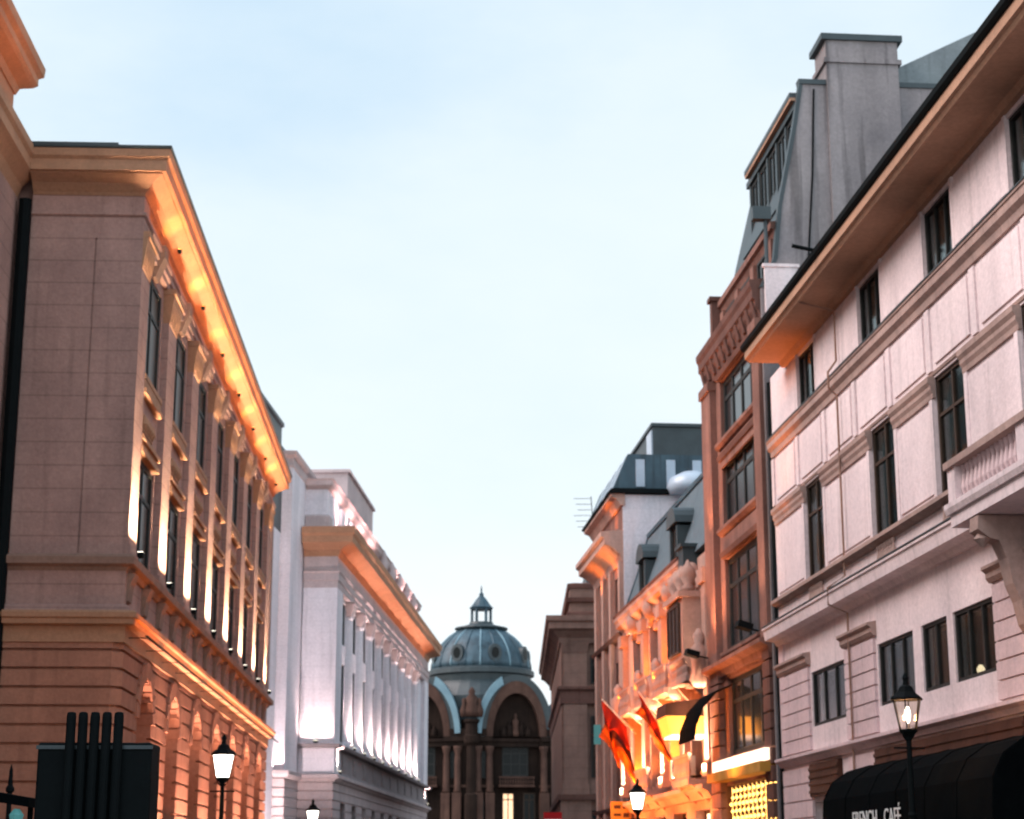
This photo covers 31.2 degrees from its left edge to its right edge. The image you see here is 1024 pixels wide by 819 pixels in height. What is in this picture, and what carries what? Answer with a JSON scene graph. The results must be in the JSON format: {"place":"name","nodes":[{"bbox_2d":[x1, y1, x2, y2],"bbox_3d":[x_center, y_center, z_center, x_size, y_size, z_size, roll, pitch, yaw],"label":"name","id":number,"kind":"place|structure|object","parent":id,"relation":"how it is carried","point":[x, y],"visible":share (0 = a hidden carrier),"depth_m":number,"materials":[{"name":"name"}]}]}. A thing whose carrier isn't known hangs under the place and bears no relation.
{"place":"outdoors","nodes":[
{"label":"outdoors","id":0,"kind":"place"},
{"bbox_2d":[34,712,159,818],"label":"black kiosk","id":1,"kind":"object","parent":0,"point":[94,778],"visible":1,"depth_m":19.61,"materials":[{"name":"metal"}]},
{"bbox_2d":[0,0,291,818],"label":"bank building","id":2,"kind":"structure","parent":0,"point":[129,418],"depth_m":48.98,"materials":[{"name":"stone"}]},
{"bbox_2d":[137,552,144,558],"bbox_3d":[-9.662,3.794,47.702,0.156,0.162,0.260,1,-14,-2],"label":"floodlight","id":3,"kind":"object","parent":2,"relation":"on","point":[140,555],"visible":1,"depth_m":47.58,"materials":[{"name":"black metal"}]},
{"bbox_2d":[136,460,151,569],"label":"window","id":4,"kind":"structure","parent":2,"relation":"in","point":[145,486],"depth_m":51.34,"materials":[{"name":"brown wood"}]},
{"bbox_2d":[145,279,160,390],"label":"window","id":5,"kind":"structure","parent":2,"relation":"in","point":[154,307],"depth_m":52.61,"materials":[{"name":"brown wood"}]},
{"bbox_2d":[166,583,172,588],"bbox_3d":[-9.876,5.089,52.858,0.156,0.162,0.260,1,-14,-2],"label":"floodlight","id":6,"kind":"object","parent":2,"relation":"on","point":[169,585],"visible":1,"depth_m":52.74,"materials":[{"name":"black metal"}]},
{"bbox_2d":[165,499,177,597],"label":"window","id":7,"kind":"structure","parent":2,"relation":"in","point":[173,512],"depth_m":56.69,"materials":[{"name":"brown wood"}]},
{"bbox_2d":[173,335,185,433],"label":"window","id":8,"kind":"structure","parent":2,"relation":"in","point":[180,349],"depth_m":57.98,"materials":[{"name":"black glass"}]},
{"bbox_2d":[191,609,196,614],"bbox_3d":[-10.095,6.416,58.139,0.156,0.162,0.260,1,-14,-2],"label":"floodlight","id":9,"kind":"object","parent":2,"relation":"on","point":[193,611],"visible":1,"depth_m":58.02,"materials":[{"name":"black metal"}]},
{"bbox_2d":[190,533,199,620],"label":"window","id":10,"kind":"structure","parent":2,"relation":"in","point":[195,543],"depth_m":62.06,"materials":[{"name":"black glass"}]},
{"bbox_2d":[196,382,205,469],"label":"window","id":11,"kind":"structure","parent":2,"relation":"in","point":[202,393],"depth_m":63.36,"materials":[{"name":"black glass"}]},
{"bbox_2d":[210,561,217,639],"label":"window","id":12,"kind":"structure","parent":2,"relation":"in","point":[214,567],"depth_m":67.42,"materials":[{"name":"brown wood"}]},
{"bbox_2d":[215,420,223,500],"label":"window","id":13,"kind":"structure","parent":2,"relation":"in","point":[220,428],"depth_m":68.75,"materials":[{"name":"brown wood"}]},
{"bbox_2d":[227,583,233,655],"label":"window","id":14,"kind":"structure","parent":2,"relation":"in","point":[231,590],"depth_m":72.84,"materials":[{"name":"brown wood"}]},
{"bbox_2d":[232,453,238,525],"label":"window","id":15,"kind":"structure","parent":2,"relation":"in","point":[235,479],"depth_m":74.12,"materials":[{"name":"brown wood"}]},
{"bbox_2d":[242,604,246,670],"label":"window","id":16,"kind":"structure","parent":2,"relation":"in","point":[245,607],"depth_m":78.19,"materials":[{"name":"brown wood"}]},
{"bbox_2d":[246,483,251,548],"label":"window","id":17,"kind":"structure","parent":2,"relation":"in","point":[249,486],"depth_m":79.44,"materials":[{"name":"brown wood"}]},
{"bbox_2d":[255,620,258,682],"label":"window","id":18,"kind":"structure","parent":2,"relation":"in","point":[257,624],"depth_m":83.51,"materials":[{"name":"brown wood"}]},
{"bbox_2d":[258,507,262,568],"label":"window","id":19,"kind":"structure","parent":2,"relation":"in","point":[261,511],"depth_m":84.81,"materials":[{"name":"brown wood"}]},
{"bbox_2d":[262,393,441,818],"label":"white building","id":20,"kind":"structure","parent":0,"point":[355,646],"depth_m":102.71,"materials":[{"name":"grey stone"}]},
{"bbox_2d":[340,665,342,741],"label":"window","id":21,"kind":"structure","parent":20,"relation":"in","point":[342,665],"depth_m":104.93,"materials":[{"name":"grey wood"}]},
{"bbox_2d":[342,604,343,645],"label":"window","id":22,"kind":"structure","parent":20,"relation":"in","point":[343,604],"depth_m":105.89,"materials":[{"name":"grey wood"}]},
{"bbox_2d":[352,674,353,743],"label":"window","id":23,"kind":"structure","parent":20,"relation":"in","point":[353,674],"depth_m":109.54,"materials":[{"name":"grey wood"}]},
{"bbox_2d":[353,618,354,653],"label":"window","id":24,"kind":"structure","parent":20,"relation":"in","point":[354,618],"depth_m":110.49,"materials":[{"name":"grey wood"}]},
{"bbox_2d":[362,682,363,752],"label":"window","id":25,"kind":"structure","parent":20,"relation":"in","point":[363,682],"depth_m":114.34,"materials":[{"name":"grey glass"}]},
{"bbox_2d":[363,630,364,662],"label":"window","id":26,"kind":"structure","parent":20,"relation":"in","point":[364,630],"depth_m":115.07,"materials":[{"name":"grey glass"}]},
{"bbox_2d":[373,640,373,670],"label":"window","id":27,"kind":"structure","parent":20,"relation":"in","point":[373,640],"depth_m":119.72,"materials":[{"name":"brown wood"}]},
{"bbox_2d":[426,585,550,818],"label":"domed palace","id":28,"kind":"structure","parent":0,"point":[489,739],"depth_m":224.12,"materials":[{"name":"stone"}]},
{"bbox_2d":[427,747,434,775],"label":"window","id":29,"kind":"structure","parent":28,"relation":"in","point":[431,750],"depth_m":224.26,"materials":[{"name":"black glass"}]},
{"bbox_2d":[449,751,454,777],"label":"window","id":30,"kind":"structure","parent":28,"relation":"in","point":[452,755],"depth_m":222.68,"materials":[{"name":"black glass"}]},
{"bbox_2d":[481,751,486,777],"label":"window","id":31,"kind":"structure","parent":28,"relation":"in","point":[483,754],"depth_m":222.35,"materials":[{"name":"black glass"}]},
{"bbox_2d":[483,800,484,818],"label":"window","id":32,"kind":"structure","parent":28,"relation":"in","point":[483,800],"depth_m":221.08,"materials":[{"name":"black glass"}]},
{"bbox_2d":[502,793,513,818],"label":"window","id":33,"kind":"structure","parent":28,"relation":"in","point":[507,798],"depth_m":222.51,"materials":[{"name":"yellow glass"}]},
{"bbox_2d":[502,747,527,775],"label":"window","id":34,"kind":"structure","parent":28,"relation":"in","point":[514,759],"depth_m":224.04,"materials":[{"name":"black glass"}]},
{"bbox_2d":[523,793,534,818],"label":"window","id":35,"kind":"structure","parent":28,"relation":"in","point":[528,798],"depth_m":222.89,"materials":[{"name":"black glass"}]},
{"bbox_2d":[12,0,998,704],"label":"sky","id":36,"kind":"structure","parent":0,"point":[466,254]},
{"bbox_2d":[539,579,595,818],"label":"pillared building","id":37,"kind":"structure","parent":0,"point":[567,668],"depth_m":109.41,"materials":[{"name":"brown stone"}]},
{"bbox_2d":[590,655,594,683],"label":"window","id":38,"kind":"structure","parent":37,"relation":"in","point":[592,662],"depth_m":109.74,"materials":[{"name":"black glass"}]},
{"bbox_2d":[591,716,595,776],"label":"window","id":39,"kind":"structure","parent":37,"relation":"in","point":[593,746],"depth_m":108.55,"materials":[{"name":"black glass"}]},
{"bbox_2d":[576,423,702,818],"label":"white gabled house","id":40,"kind":"structure","parent":0,"point":[659,471],"depth_m":83.72,"materials":[{"name":"paint"}]},
{"bbox_2d":[573,498,593,528],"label":"roof aerial","id":41,"kind":"object","parent":40,"relation":"attached to","point":[584,504],"visible":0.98,"depth_m":89.81,"materials":[{"name":"metal"}]},
{"bbox_2d":[594,725,600,743],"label":"projecting sign","id":42,"kind":"object","parent":40,"relation":"attached to","point":[597,732],"visible":0.93,"depth_m":85.79,"materials":[{"name":"teal"}]},
{"bbox_2d":[610,472,717,818],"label":"ornate house","id":43,"kind":"structure","parent":0,"point":[660,619],"depth_m":68.61,"materials":[{"name":"stone"}]},
{"bbox_2d":[599,699,636,781],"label":"flag","id":44,"kind":"object","parent":43,"relation":"attached to","point":[613,735],"visible":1,"depth_m":76.38,"materials":[{"name":"red fabric"}]},
{"bbox_2d":[610,801,630,818],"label":"shop sign","id":45,"kind":"object","parent":43,"relation":"attached to","point":[618,810],"visible":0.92,"depth_m":77.07,"materials":[{"name":"orange plastic"}]},
{"bbox_2d":[635,691,671,762],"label":"flag","id":46,"kind":"object","parent":43,"relation":"attached to","point":[644,712],"visible":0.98,"depth_m":68.26,"materials":[{"name":"red fabric"}]},
{"bbox_2d":[671,760,673,780],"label":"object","id":47,"kind":"object","parent":43,"relation":"attached to","point":[672,768],"visible":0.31,"depth_m":65.10,"materials":[{"name":"white metal"}]},
{"bbox_2d":[667,603,680,659],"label":"window","id":48,"kind":"structure","parent":43,"relation":"in","point":[673,614],"depth_m":63.30,"materials":[{"name":"black glass"}]},
{"bbox_2d":[656,699,703,739],"bbox_3d":[5.778,10.469,61.999,1.530,1.300,1.900,1,-14,-5],"label":"lit box canopy","id":49,"kind":"object","parent":43,"relation":"attached to","point":[670,717],"visible":0.62,"depth_m":61.14,"materials":[{"name":"yellow"}]},
{"bbox_2d":[690,756,700,777],"bbox_3d":[6.152,12.293,63.081,0.565,0.710,0.900,1,-14,-5],"label":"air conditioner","id":50,"kind":"object","parent":43,"relation":"attached to","point":[693,767],"visible":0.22,"depth_m":62.64,"materials":[{"name":"white metal"}]},
{"bbox_2d":[705,810,709,818],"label":"window","id":51,"kind":"structure","parent":43,"relation":"in","point":[707,812],"depth_m":63.29,"materials":[{"name":"white glass"}]},
{"bbox_2d":[696,32,974,818],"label":"narrow house","id":52,"kind":"structure","parent":0,"point":[845,113],"depth_m":56.31,"materials":[{"name":"stone"}]},
{"bbox_2d":[684,648,708,658],"bbox_3d":[6.225,8.122,60.708,1.005,0.375,0.560,1,-14,-5],"label":"floodlight","id":53,"kind":"object","parent":52,"relation":"attached to","point":[691,653],"visible":0.79,"depth_m":60.44,"materials":[{"name":"black metal"}]},
{"bbox_2d":[678,684,731,744],"bbox_3d":[6.221,9.842,59.030,1.290,1.730,2.800,1,-14,-5],"label":"flag","id":54,"kind":"object","parent":52,"relation":"attached to","point":[687,733],"visible":1,"depth_m":58.66,"materials":[{"name":"black fabric"}]},
{"bbox_2d":[723,356,752,432],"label":"window","id":55,"kind":"structure","parent":52,"relation":"in","point":[737,387],"depth_m":58.74,"materials":[{"name":"black glass"}]},
{"bbox_2d":[726,436,755,520],"bbox_3d":[7.301,2.167,57.271,0.100,2.200,5.550,1,-14,-5],"label":"window","id":56,"kind":"structure","parent":52,"relation":"in","point":[740,471],"depth_m":57.93,"materials":[{"name":"black glass"}]},
{"bbox_2d":[728,537,759,646],"bbox_3d":[7.301,5.659,56.394,0.100,3.000,5.550,1,-14,-5],"label":"window","id":57,"kind":"structure","parent":52,"relation":"in","point":[743,566],"depth_m":57.08,"materials":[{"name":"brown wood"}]},
{"bbox_2d":[734,619,759,631],"bbox_3d":[6.950,6.345,53.428,0.857,0.375,0.560,1,-14,-5],"label":"floodlight","id":58,"kind":"object","parent":52,"relation":"attached to","point":[746,626],"visible":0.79,"depth_m":53.17,"materials":[{"name":"black metal"}]},
{"bbox_2d":[732,665,767,754],"bbox_3d":[7.301,9.102,55.530,0.100,2.400,5.550,1,-14,-5],"label":"window","id":59,"kind":"structure","parent":52,"relation":"in","point":[747,688],"depth_m":56.10,"materials":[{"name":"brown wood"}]},
{"bbox_2d":[737,781,777,818],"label":"window","id":60,"kind":"structure","parent":52,"relation":"in","point":[760,788],"depth_m":56.40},
{"bbox_2d":[757,255,764,278],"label":"window","id":61,"kind":"structure","parent":52,"relation":"in","point":[760,271],"depth_m":56.99,"materials":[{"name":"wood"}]},
{"bbox_2d":[740,0,1023,818],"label":"pale house","id":62,"kind":"structure","parent":0,"point":[886,334],"depth_m":39.39,"materials":[{"name":"pink paint"}]},
{"bbox_2d":[799,342,814,403],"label":"window","id":63,"kind":"structure","parent":62,"relation":"in","point":[809,360],"depth_m":49.49,"materials":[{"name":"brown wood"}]},
{"bbox_2d":[807,477,824,576],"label":"window","id":64,"kind":"structure","parent":62,"relation":"in","point":[819,501],"depth_m":48.25,"materials":[{"name":"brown wood"}]},
{"bbox_2d":[813,660,847,725],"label":"window","id":65,"kind":"structure","parent":62,"relation":"in","point":[824,677],"depth_m":46.61,"materials":[{"name":"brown wood"}]},
{"bbox_2d":[859,268,880,340],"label":"window","id":66,"kind":"structure","parent":62,"relation":"in","point":[873,299],"depth_m":43.53,"materials":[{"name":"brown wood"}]},
{"bbox_2d":[872,418,893,533],"bbox_3d":[8.649,1.527,41.648,0.264,2.570,2.000,1,-14,-5],"label":"window","id":67,"kind":"structure","parent":62,"relation":"in","point":[884,426],"depth_m":42.28,"materials":[{"name":"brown wood"}]},
{"bbox_2d":[879,631,915,705],"bbox_3d":[8.644,5.736,40.486,0.264,1.400,2.700,1,-14,-5],"label":"window","id":68,"kind":"structure","parent":62,"relation":"in","point":[892,650],"depth_m":40.93,"materials":[{"name":"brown wood"}]},
{"bbox_2d":[823,735,1023,818],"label":"cafe awning","id":69,"kind":"object","parent":62,"relation":"attached to","point":[981,780],"visible":1,"depth_m":31.97,"materials":[{"name":"black fabric"}]},
{"bbox_2d":[923,617,949,691],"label":"window","id":70,"kind":"structure","parent":62,"relation":"in","point":[936,631],"depth_m":38.37,"materials":[{"name":"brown wood"}]},
{"bbox_2d":[924,188,951,273],"bbox_3d":[9.040,-3.670,38.176,0.264,1.480,1.900,1,-14,-5],"label":"window","id":71,"kind":"structure","parent":62,"relation":"in","point":[942,221],"depth_m":38.51,"materials":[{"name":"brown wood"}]},
{"bbox_2d":[936,360,964,492],"bbox_3d":[9.060,0.362,37.009,0.264,2.570,2.000,1,-14,-5],"label":"window","id":72,"kind":"structure","parent":62,"relation":"in","point":[953,390],"depth_m":37.67,"materials":[{"name":"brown wood"}]},
{"bbox_2d":[955,597,997,681],"bbox_3d":[9.101,4.462,35.415,0.264,1.400,2.400,1,-14,-5],"label":"window","id":73,"kind":"structure","parent":62,"relation":"in","point":[969,618],"depth_m":35.73,"materials":[{"name":"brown wood"}]},
{"bbox_2d":[1009,102,1023,185],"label":"window","id":74,"kind":"structure","parent":62,"relation":"in","point":[1019,112],"depth_m":33.97,"materials":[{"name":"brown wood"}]},
{"bbox_2d":[1022,305,1023,334],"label":"window","id":75,"kind":"structure","parent":62,"relation":"in","point":[1023,305],"depth_m":33.29,"materials":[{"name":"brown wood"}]},
{"bbox_3d":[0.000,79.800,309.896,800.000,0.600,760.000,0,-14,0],"label":"ground","id":76,"kind":"structure","parent":0,"visible":0},
{"bbox_2d":[6,764,13,818],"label":"finial post","id":77,"kind":"object","parent":76,"relation":"on","point":[10,788],"visible":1,"depth_m":29.36,"materials":[{"name":"black metal"}]},
{"bbox_2d":[0,792,34,818],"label":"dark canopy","id":78,"kind":"object","parent":76,"relation":"on","point":[18,800],"visible":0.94,"depth_m":24.67,"materials":[{"name":"black metal"}]},
{"bbox_2d":[210,735,235,818],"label":"street lamp","id":79,"kind":"object","parent":76,"relation":"on","point":[223,754],"visible":1,"depth_m":42.13,"materials":[{"name":"black metal"}]},
{"bbox_2d":[305,799,319,818],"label":"street lamp","id":80,"kind":"object","parent":76,"relation":"on","point":[312,810],"visible":1,"depth_m":73.17,"materials":[{"name":"white glass"}]},
{"bbox_2d":[544,812,561,818],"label":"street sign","id":81,"kind":"object","parent":76,"relation":"on","point":[552,815],"visible":1,"depth_m":89.78,"materials":[{"name":"metal"}]},
{"bbox_2d":[628,778,646,818],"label":"street lamp","id":82,"kind":"object","parent":76,"relation":"on","point":[636,792],"visible":1,"depth_m":58.59,"materials":[{"name":"white glass"}]},
{"bbox_2d":[890,673,924,818],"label":"street lamp","id":83,"kind":"object","parent":76,"relation":"on","point":[905,693],"visible":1,"depth_m":31.51,"materials":[{"name":"black metal"}]}
]}

